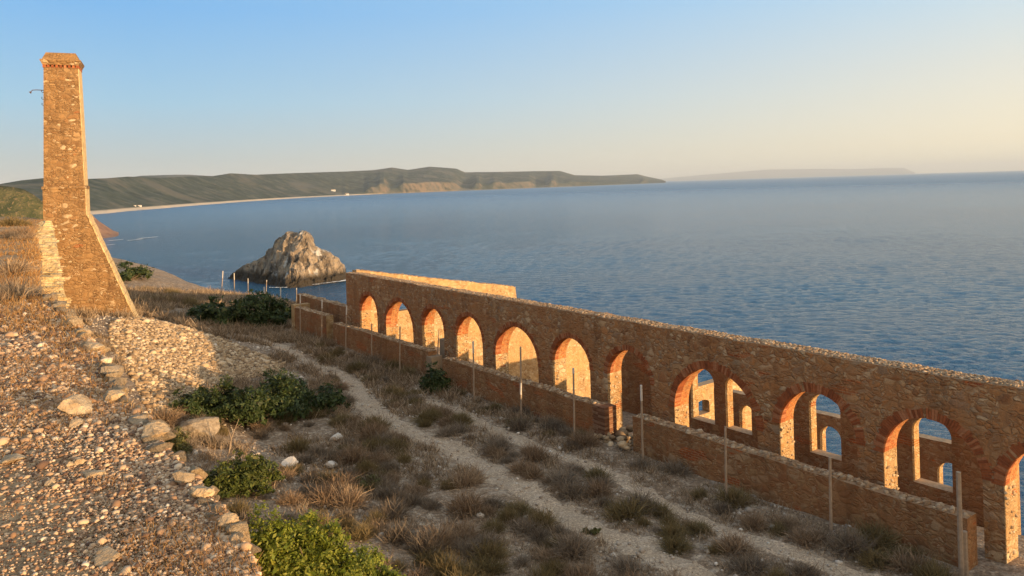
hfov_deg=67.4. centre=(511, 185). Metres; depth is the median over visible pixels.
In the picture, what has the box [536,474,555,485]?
dry shrub
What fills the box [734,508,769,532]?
dry shrub
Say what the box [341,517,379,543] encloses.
dry shrub
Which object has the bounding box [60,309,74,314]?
edging stone
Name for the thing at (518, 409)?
dry shrub
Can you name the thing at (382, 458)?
dry shrub
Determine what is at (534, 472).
dry shrub
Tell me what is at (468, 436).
dry shrub
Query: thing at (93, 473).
loose stone
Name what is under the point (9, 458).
loose stone
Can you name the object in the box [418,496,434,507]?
dry shrub
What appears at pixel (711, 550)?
dry shrub
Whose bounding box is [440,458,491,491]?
dry shrub
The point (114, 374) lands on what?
edging stone
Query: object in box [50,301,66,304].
edging stone
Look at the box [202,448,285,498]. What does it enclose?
mastic bush
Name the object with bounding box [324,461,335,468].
field stone
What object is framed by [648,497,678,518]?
dry shrub
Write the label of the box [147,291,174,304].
dry shrub
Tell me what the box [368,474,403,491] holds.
dry shrub
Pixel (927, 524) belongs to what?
wall
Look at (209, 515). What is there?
edging stone
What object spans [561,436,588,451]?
dry shrub
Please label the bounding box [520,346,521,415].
wooden post
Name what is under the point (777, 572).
dry shrub
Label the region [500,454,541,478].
dry shrub
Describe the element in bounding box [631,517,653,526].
dry shrub
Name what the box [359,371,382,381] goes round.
dry shrub
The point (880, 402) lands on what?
arcade wall
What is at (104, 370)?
stone block
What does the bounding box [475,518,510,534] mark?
dry shrub
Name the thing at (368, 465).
dry shrub
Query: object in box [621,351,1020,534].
rubble wall
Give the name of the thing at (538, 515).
dry shrub
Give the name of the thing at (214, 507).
edging stone
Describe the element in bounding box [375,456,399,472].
dry shrub
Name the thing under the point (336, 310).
rubble wall
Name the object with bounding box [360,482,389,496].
dry shrub
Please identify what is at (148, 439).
edging stone
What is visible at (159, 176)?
ridge
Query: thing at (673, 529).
dry shrub
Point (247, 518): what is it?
dry shrub
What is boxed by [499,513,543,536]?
dry shrub
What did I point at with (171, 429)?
dry shrub
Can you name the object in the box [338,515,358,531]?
dry shrub
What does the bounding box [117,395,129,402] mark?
edging stone
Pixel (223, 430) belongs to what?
dry shrub
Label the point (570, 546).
dry shrub
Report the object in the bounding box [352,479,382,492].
dry shrub
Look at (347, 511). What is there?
dry shrub
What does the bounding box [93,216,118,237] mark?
rocky point
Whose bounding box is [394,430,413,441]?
dry shrub
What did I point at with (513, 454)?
dry shrub
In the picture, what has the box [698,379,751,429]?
rubble wall
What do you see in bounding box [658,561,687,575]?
dry shrub
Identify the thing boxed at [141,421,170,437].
stone block
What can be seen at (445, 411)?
dry shrub
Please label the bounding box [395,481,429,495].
dry shrub
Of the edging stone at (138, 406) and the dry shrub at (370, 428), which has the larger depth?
the dry shrub at (370, 428)
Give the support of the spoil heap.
on the ground at (982, 567)
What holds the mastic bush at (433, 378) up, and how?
on the ground at (982, 567)
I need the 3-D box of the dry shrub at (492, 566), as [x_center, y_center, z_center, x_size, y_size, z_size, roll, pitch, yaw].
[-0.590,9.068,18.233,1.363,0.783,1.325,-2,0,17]
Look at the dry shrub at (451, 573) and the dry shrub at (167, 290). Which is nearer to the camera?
the dry shrub at (451, 573)
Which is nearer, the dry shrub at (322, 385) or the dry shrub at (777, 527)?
the dry shrub at (777, 527)
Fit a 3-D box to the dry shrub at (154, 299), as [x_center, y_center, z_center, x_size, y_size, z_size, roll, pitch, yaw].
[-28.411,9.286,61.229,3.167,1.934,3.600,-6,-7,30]
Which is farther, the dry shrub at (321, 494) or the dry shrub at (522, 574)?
the dry shrub at (321, 494)
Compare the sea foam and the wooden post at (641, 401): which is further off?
the sea foam
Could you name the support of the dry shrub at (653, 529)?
on the ground at (982, 567)
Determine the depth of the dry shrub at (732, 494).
21.94 m
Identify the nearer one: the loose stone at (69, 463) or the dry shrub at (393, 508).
the loose stone at (69, 463)
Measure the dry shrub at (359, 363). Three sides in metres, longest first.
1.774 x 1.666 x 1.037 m
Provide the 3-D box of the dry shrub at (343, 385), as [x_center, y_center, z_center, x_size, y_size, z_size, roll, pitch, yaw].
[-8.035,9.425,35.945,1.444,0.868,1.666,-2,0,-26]
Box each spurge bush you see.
[164,426,192,453]
[246,500,406,575]
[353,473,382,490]
[581,526,600,535]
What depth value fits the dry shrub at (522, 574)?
17.67 m
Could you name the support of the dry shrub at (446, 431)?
on the ground at (982, 567)
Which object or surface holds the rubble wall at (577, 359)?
on the ground at (982, 567)
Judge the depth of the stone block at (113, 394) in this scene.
6.05 m
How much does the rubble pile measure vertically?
0.501 m
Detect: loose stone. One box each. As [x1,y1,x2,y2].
[0,453,26,463]
[44,478,55,486]
[65,461,74,466]
[74,459,84,464]
[82,470,104,478]
[94,545,121,566]
[230,534,240,543]
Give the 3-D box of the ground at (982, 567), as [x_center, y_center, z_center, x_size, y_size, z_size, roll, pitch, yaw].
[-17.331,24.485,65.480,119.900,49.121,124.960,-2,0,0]
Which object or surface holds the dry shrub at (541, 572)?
on the ground at (982, 567)
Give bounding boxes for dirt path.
[207,327,716,575]
[425,399,882,575]
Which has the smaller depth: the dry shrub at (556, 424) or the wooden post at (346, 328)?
the dry shrub at (556, 424)
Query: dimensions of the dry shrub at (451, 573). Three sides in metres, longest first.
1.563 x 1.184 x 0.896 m
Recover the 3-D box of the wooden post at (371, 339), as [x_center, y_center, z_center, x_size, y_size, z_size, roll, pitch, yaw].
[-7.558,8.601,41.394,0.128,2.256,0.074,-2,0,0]
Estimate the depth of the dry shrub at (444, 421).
29.90 m
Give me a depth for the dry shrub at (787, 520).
20.43 m
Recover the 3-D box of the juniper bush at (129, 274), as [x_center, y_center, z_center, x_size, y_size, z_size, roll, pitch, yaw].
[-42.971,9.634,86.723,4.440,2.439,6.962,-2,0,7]
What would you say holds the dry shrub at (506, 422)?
on the ground at (982, 567)
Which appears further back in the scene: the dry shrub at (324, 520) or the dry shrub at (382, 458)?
the dry shrub at (382, 458)
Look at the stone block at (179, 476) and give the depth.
4.35 m
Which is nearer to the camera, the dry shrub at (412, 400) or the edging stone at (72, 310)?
the edging stone at (72, 310)
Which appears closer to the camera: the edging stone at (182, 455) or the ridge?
the edging stone at (182, 455)
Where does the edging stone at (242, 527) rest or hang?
on the gravel
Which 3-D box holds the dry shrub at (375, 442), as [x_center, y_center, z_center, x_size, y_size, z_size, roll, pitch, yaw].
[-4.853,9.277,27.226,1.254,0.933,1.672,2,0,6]
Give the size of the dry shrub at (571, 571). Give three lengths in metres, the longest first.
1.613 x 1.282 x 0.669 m
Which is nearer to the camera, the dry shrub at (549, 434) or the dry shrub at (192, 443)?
the dry shrub at (192, 443)
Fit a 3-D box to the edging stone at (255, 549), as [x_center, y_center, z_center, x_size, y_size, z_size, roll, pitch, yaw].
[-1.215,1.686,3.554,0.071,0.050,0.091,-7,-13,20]
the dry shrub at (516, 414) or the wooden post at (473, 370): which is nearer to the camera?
the dry shrub at (516, 414)
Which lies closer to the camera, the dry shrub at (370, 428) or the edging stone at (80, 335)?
the edging stone at (80, 335)
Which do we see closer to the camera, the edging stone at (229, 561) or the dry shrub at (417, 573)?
the edging stone at (229, 561)
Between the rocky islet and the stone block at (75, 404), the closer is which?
the stone block at (75, 404)
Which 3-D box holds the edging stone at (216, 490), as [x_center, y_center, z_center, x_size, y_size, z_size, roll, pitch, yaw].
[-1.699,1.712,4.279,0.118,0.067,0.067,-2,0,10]
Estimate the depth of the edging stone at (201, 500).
4.06 m
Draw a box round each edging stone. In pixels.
[42,293,57,300]
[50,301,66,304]
[50,302,66,308]
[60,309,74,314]
[63,315,77,319]
[67,318,82,330]
[72,329,85,333]
[77,332,89,337]
[86,346,109,352]
[99,363,117,367]
[103,371,121,380]
[105,379,123,386]
[108,377,126,384]
[111,385,125,389]
[116,388,128,396]
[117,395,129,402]
[132,405,144,410]
[140,435,163,443]
[142,419,169,426]
[144,442,173,452]
[163,431,175,440]
[170,450,185,461]
[190,465,207,480]
[197,496,213,505]
[204,513,219,516]
[207,503,230,513]
[210,485,219,495]
[221,555,236,565]
[225,521,250,542]
[228,532,244,542]
[246,563,262,569]
[247,543,261,553]
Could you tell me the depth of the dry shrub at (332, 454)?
26.05 m
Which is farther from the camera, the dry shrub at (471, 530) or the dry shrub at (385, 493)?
the dry shrub at (385, 493)
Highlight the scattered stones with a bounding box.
[83,314,911,575]
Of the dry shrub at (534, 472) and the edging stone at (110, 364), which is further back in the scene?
the dry shrub at (534, 472)
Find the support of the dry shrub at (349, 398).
on the ground at (982, 567)
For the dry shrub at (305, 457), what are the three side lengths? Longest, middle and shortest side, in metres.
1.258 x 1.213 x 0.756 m
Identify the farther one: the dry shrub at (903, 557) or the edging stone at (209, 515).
the dry shrub at (903, 557)
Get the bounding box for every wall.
[34,220,71,308]
[291,303,333,340]
[297,293,346,323]
[333,322,442,375]
[346,272,1023,563]
[352,269,590,398]
[442,356,616,438]
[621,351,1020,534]
[632,413,977,570]
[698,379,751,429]
[714,389,1020,523]
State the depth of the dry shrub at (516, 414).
30.28 m
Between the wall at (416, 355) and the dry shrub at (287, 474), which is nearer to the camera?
the dry shrub at (287, 474)
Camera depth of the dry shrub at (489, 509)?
21.44 m
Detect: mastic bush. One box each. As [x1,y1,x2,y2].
[168,374,288,426]
[186,288,290,328]
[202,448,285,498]
[255,367,350,421]
[268,307,290,317]
[418,361,453,393]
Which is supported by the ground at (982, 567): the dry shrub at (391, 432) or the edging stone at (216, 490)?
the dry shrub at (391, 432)
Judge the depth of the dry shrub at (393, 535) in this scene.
19.65 m
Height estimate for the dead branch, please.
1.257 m
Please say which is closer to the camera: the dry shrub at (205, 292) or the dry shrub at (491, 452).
the dry shrub at (491, 452)
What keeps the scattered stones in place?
on the ground at (982, 567)
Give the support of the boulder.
on the ground at (982, 567)
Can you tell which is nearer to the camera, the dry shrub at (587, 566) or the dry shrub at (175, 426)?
the dry shrub at (587, 566)
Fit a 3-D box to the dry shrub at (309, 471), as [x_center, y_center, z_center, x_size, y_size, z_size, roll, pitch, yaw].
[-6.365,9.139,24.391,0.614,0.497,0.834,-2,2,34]
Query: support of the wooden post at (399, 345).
on the ground at (982, 567)
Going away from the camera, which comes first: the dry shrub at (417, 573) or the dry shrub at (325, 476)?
the dry shrub at (417, 573)
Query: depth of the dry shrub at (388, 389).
34.62 m
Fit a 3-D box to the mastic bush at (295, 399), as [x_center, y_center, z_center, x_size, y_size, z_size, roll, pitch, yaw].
[-9.221,8.587,31.857,4.364,2.167,3.874,-2,0,18]
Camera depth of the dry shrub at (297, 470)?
24.48 m
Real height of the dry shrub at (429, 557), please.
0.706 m
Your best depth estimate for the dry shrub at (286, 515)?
20.12 m
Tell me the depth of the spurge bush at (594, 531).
20.16 m
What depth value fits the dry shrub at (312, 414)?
31.22 m
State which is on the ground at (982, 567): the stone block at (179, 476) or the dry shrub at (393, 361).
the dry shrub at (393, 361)
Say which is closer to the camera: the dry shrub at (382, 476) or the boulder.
the dry shrub at (382, 476)
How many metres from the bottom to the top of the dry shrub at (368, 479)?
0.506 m
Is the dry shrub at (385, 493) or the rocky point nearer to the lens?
the dry shrub at (385, 493)
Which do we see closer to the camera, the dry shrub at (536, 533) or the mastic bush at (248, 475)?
the dry shrub at (536, 533)
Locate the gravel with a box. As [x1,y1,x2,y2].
[0,297,261,575]
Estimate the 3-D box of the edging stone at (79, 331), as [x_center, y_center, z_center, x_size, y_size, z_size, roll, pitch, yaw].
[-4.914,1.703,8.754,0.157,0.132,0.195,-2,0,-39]
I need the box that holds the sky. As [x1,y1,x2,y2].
[0,0,1023,183]
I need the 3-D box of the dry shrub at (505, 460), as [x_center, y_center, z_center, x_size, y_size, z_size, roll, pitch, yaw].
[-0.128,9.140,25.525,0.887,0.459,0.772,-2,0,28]
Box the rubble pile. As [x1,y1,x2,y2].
[594,425,632,449]
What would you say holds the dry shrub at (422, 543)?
on the ground at (982, 567)
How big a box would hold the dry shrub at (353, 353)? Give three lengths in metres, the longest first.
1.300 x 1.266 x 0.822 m
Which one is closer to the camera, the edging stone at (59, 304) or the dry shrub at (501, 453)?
the edging stone at (59, 304)
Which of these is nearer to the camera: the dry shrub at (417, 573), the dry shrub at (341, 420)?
the dry shrub at (417, 573)
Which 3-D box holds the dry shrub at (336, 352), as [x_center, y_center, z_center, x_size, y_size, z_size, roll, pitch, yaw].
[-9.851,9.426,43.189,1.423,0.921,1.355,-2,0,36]
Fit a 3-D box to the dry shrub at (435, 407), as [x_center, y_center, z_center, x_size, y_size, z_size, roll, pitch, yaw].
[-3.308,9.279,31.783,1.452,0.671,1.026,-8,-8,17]
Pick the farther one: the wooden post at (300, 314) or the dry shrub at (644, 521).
the wooden post at (300, 314)
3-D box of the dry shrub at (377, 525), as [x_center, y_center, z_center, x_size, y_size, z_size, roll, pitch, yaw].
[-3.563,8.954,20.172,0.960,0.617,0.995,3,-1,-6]
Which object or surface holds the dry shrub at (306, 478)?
on the ground at (982, 567)
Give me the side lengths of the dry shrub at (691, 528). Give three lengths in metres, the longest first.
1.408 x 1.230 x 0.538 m
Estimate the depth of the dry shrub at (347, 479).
23.22 m
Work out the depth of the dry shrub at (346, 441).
28.02 m
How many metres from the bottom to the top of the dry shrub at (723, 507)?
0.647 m
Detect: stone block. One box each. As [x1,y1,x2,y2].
[57,394,92,414]
[69,418,82,427]
[83,342,104,350]
[99,365,123,376]
[103,390,124,401]
[127,415,148,425]
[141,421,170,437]
[172,470,194,483]
[189,485,213,498]
[217,513,238,529]
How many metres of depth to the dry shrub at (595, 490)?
22.61 m
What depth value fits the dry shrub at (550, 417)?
29.59 m
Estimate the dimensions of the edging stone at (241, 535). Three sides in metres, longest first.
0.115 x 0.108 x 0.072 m
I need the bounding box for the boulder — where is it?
[177,417,219,439]
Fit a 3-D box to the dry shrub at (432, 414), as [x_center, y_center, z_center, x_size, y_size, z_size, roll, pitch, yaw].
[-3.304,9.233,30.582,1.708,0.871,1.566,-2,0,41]
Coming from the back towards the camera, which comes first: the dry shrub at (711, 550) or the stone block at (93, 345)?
the dry shrub at (711, 550)
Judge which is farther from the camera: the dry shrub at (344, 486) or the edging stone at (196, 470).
the dry shrub at (344, 486)
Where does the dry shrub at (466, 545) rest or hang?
on the ground at (982, 567)
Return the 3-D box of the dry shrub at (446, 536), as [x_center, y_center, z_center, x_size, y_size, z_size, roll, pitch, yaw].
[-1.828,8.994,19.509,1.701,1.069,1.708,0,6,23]
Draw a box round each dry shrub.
[0,214,31,225]
[0,221,39,237]
[0,230,26,239]
[0,253,40,276]
[0,267,12,278]
[0,269,62,300]
[0,275,42,291]
[0,289,12,302]
[11,232,46,240]
[141,291,181,304]
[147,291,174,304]
[149,405,193,423]
[160,284,182,293]
[167,420,181,427]
[169,292,187,305]
[169,432,201,454]
[170,424,186,432]
[181,293,202,306]
[192,429,231,448]
[193,285,218,295]
[194,411,216,417]
[217,422,232,435]
[226,495,254,518]
[235,507,266,527]
[247,423,272,441]
[248,417,278,431]
[262,507,307,524]
[266,416,278,425]
[270,409,298,424]
[271,488,305,506]
[277,422,292,430]
[278,431,316,452]
[278,462,300,480]
[279,463,306,476]
[292,503,349,536]
[293,477,325,494]
[294,467,324,485]
[295,450,316,463]
[299,466,323,477]
[299,480,343,507]
[300,406,324,419]
[301,419,316,426]
[303,439,334,455]
[309,465,343,484]
[313,377,333,392]
[314,445,345,460]
[314,480,375,514]
[315,351,336,361]
[315,467,366,490]
[323,336,336,346]
[324,436,375,467]
[326,412,349,427]
[327,345,347,357]
[330,442,349,452]
[331,409,353,420]
[331,482,357,493]
[333,377,352,390]
[333,505,355,521]
[334,463,364,477]
[338,389,360,403]
[338,436,356,446]
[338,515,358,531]
[339,356,366,371]
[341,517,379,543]
[342,357,369,373]
[343,417,363,429]
[344,350,361,357]
[349,414,363,420]
[351,411,391,442]
[351,455,383,476]
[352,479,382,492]
[354,411,393,430]
[356,469,393,486]
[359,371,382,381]
[359,435,387,451]
[360,428,399,445]
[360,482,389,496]
[360,493,413,521]
[362,354,383,364]
[362,508,388,523]
[363,514,392,534]
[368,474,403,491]
[368,484,411,500]
[371,448,395,464]
[374,517,417,546]
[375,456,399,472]
[377,372,392,381]
[377,551,398,569]
[381,381,399,394]
[381,434,412,451]
[382,357,403,371]
[382,424,404,438]
[385,468,402,483]
[386,385,409,398]
[389,489,411,499]
[390,488,427,507]
[390,557,409,573]
[392,447,407,455]
[392,451,413,464]
[394,363,417,376]
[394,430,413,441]
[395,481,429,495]
[398,525,452,557]
[404,545,447,570]
[404,560,435,575]
[405,397,424,405]
[406,386,422,394]
[406,406,444,423]
[406,520,461,552]
[411,468,433,481]
[414,416,434,427]
[415,478,432,487]
[417,545,473,575]
[418,401,441,413]
[418,494,444,510]
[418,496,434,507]
[426,423,462,440]
[433,564,474,575]
[434,413,454,426]
[435,404,459,417]
[437,477,457,490]
[439,482,488,520]
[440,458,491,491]
[440,511,488,546]
[445,410,476,425]
[445,531,495,561]
[446,559,493,575]
[449,418,468,434]
[459,548,513,575]
[460,527,510,553]
[461,432,476,439]
[461,532,514,562]
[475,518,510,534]
[478,430,515,457]
[480,501,499,516]
[481,491,507,508]
[482,444,512,458]
[488,401,501,410]
[491,503,521,523]
[492,447,510,458]
[495,455,517,464]
[496,495,536,519]
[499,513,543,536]
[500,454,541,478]
[501,412,536,431]
[503,415,521,428]
[505,569,539,575]
[506,451,520,458]
[507,402,529,415]
[507,410,528,419]
[511,551,530,568]
[514,441,541,454]
[515,436,554,462]
[520,461,547,479]
[520,562,559,575]
[522,503,561,529]
[527,526,553,543]
[527,540,566,564]
[533,534,550,549]
[536,461,585,493]
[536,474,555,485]
[537,412,558,423]
[537,534,563,549]
[538,416,567,431]
[538,429,552,436]
[539,555,567,575]
[543,524,602,565]
[549,483,570,493]
[550,523,574,536]
[553,473,591,502]
[554,555,592,575]
[556,424,572,436]
[559,459,586,475]
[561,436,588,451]
[562,426,607,450]
[574,562,597,575]
[580,464,614,482]
[581,475,615,499]
[585,475,616,488]
[592,495,615,507]
[597,488,656,526]
[604,553,644,575]
[616,562,656,575]
[621,485,661,516]
[627,454,652,470]
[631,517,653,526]
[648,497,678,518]
[648,524,662,534]
[651,529,698,557]
[653,457,695,479]
[654,514,692,542]
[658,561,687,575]
[659,512,676,524]
[672,517,704,527]
[678,518,715,540]
[689,485,709,501]
[702,526,762,560]
[703,541,723,556]
[706,478,756,509]
[709,498,738,515]
[712,548,774,575]
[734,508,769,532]
[762,564,790,575]
[765,520,789,537]
[767,512,802,530]
[775,518,829,556]
[779,558,825,575]
[807,524,830,544]
[822,521,885,562]
[843,510,906,554]
[845,541,901,573]
[877,538,946,575]
[892,542,931,564]
[905,556,955,575]
[947,567,964,575]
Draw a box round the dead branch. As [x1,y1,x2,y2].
[228,419,241,453]
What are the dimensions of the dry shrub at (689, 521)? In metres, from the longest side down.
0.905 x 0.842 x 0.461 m
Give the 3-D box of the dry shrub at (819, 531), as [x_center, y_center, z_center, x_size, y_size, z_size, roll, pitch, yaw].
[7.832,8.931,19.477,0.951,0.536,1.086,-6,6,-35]
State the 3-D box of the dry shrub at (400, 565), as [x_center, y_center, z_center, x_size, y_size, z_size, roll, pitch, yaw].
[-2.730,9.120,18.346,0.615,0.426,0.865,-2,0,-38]
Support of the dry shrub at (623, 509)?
on the ground at (982, 567)
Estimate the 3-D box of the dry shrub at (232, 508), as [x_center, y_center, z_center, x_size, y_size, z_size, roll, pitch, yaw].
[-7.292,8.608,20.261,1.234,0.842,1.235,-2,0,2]
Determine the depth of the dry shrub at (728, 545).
18.87 m
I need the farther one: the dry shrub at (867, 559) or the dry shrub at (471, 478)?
the dry shrub at (471, 478)
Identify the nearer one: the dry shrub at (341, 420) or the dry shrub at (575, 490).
the dry shrub at (575, 490)
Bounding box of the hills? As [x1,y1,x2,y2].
[0,167,665,214]
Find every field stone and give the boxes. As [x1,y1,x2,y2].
[281,456,297,467]
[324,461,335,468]
[330,433,341,440]
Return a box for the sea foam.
[109,236,345,287]
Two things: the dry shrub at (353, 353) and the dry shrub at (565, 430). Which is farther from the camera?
the dry shrub at (353, 353)
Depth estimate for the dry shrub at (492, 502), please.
21.90 m
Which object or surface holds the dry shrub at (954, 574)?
on the ground at (982, 567)
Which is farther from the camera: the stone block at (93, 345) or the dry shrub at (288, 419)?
the dry shrub at (288, 419)
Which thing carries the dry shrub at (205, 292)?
on the ground at (982, 567)
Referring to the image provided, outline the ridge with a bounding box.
[136,175,202,177]
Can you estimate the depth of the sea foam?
377.44 m
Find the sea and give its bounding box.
[93,170,1023,535]
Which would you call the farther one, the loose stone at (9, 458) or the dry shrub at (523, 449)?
the dry shrub at (523, 449)
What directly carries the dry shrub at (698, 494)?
on the ground at (982, 567)
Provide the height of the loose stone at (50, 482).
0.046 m
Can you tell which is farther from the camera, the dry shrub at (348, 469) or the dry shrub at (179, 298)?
the dry shrub at (179, 298)
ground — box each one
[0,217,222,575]
[78,257,1023,575]
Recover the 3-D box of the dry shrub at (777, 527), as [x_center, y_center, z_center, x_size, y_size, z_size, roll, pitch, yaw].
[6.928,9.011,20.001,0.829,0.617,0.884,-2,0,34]
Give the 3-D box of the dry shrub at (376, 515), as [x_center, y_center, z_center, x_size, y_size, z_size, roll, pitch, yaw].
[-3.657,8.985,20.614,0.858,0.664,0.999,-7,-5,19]
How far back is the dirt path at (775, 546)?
21.12 m
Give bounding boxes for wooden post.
[300,294,300,334]
[321,300,322,339]
[345,306,346,350]
[371,324,371,354]
[399,326,400,369]
[437,331,439,353]
[472,341,474,401]
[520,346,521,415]
[572,368,574,436]
[640,385,643,460]
[724,426,727,499]
[828,457,832,535]
[956,471,968,575]
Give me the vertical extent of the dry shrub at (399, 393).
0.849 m
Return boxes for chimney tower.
[29,52,138,316]
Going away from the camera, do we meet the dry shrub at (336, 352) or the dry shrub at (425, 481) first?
the dry shrub at (425, 481)
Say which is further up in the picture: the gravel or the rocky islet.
the rocky islet
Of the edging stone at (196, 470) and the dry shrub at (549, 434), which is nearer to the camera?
the edging stone at (196, 470)
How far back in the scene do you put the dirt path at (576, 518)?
23.08 m
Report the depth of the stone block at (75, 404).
5.69 m
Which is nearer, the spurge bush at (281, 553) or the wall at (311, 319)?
the spurge bush at (281, 553)
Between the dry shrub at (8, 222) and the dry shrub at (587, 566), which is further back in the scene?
the dry shrub at (8, 222)
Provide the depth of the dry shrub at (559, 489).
22.88 m
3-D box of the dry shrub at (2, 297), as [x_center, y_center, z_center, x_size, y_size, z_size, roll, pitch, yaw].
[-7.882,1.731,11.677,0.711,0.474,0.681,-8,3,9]
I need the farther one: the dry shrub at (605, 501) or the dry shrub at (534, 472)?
the dry shrub at (534, 472)
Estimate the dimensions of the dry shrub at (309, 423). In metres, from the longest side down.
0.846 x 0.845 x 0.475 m
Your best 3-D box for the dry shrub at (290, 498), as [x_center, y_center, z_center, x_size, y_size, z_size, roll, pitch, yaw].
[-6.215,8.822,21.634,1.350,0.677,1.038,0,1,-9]
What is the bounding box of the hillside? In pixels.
[0,186,42,218]
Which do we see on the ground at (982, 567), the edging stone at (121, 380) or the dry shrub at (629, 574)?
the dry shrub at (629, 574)
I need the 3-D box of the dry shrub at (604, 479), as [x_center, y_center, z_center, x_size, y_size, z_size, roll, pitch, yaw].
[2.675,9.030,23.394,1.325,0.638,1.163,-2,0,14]
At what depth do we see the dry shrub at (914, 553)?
18.55 m
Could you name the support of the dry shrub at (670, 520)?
on the ground at (982, 567)
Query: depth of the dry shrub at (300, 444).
27.14 m
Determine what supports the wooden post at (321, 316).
on the ground at (982, 567)
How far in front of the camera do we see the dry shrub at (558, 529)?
20.23 m
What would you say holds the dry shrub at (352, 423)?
on the ground at (982, 567)
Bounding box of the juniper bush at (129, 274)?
[115,261,154,281]
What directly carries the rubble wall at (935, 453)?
on the ground at (982, 567)
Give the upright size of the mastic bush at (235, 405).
2.002 m
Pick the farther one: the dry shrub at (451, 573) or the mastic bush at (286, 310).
the mastic bush at (286, 310)
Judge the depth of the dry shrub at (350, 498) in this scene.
21.68 m
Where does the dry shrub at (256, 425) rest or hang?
on the ground at (982, 567)
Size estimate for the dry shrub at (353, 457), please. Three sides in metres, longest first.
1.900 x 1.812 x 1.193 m
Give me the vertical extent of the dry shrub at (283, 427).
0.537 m
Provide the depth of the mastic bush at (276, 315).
53.40 m
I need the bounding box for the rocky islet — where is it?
[228,230,345,288]
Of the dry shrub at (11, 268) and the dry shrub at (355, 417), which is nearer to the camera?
the dry shrub at (11, 268)
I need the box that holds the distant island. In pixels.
[661,168,914,180]
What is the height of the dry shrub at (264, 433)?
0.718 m
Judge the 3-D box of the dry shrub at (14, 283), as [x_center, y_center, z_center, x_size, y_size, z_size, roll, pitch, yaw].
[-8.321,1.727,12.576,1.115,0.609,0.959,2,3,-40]
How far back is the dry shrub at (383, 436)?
27.82 m
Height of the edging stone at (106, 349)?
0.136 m
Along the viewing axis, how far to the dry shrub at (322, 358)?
41.72 m
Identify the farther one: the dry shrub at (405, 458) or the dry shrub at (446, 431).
the dry shrub at (446, 431)
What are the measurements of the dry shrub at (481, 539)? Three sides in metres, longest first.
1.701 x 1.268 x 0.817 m
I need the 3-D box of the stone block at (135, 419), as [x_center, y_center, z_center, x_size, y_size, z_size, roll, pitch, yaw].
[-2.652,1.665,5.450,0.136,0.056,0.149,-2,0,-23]
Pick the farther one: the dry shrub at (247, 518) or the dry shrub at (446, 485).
the dry shrub at (446, 485)
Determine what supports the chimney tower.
on the ground at (982, 567)
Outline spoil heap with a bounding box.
[107,316,285,417]
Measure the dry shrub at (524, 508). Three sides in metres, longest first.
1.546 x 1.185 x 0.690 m
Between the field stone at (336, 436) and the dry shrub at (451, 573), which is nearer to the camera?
the dry shrub at (451, 573)
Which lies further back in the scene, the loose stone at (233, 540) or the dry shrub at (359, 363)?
the dry shrub at (359, 363)
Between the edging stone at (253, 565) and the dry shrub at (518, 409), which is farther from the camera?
the dry shrub at (518, 409)
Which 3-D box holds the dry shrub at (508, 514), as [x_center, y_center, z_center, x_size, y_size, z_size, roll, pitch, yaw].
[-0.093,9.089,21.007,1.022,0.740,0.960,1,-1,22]
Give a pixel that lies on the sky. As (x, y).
(659, 89)
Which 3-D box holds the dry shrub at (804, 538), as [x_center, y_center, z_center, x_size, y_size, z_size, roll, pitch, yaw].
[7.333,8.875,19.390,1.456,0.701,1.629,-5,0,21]
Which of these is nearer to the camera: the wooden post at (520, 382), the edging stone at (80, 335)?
the edging stone at (80, 335)
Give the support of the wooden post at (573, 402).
on the ground at (982, 567)
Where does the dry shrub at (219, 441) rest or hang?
on the ground at (982, 567)
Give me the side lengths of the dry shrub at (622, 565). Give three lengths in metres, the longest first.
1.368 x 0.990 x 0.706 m
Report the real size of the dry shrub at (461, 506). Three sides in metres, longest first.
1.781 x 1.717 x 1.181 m
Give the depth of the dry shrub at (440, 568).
18.07 m
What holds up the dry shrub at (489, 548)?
on the ground at (982, 567)
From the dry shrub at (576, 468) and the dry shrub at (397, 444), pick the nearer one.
the dry shrub at (576, 468)
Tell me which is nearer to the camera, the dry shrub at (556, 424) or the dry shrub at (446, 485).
the dry shrub at (446, 485)
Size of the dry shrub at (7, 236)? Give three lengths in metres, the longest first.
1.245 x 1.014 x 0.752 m
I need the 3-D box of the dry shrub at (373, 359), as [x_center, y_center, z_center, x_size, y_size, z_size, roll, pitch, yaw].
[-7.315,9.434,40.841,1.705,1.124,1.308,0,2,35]
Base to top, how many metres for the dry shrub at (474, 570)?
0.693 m
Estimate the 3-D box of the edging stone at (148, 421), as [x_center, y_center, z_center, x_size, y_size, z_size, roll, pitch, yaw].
[-2.494,1.688,5.388,0.177,0.102,0.127,-2,0,-22]
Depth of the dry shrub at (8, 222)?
35.24 m
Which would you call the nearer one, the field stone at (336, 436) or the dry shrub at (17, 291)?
the dry shrub at (17, 291)
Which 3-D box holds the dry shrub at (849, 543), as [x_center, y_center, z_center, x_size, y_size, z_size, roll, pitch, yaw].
[8.280,8.733,18.716,1.567,1.150,1.350,-2,0,23]

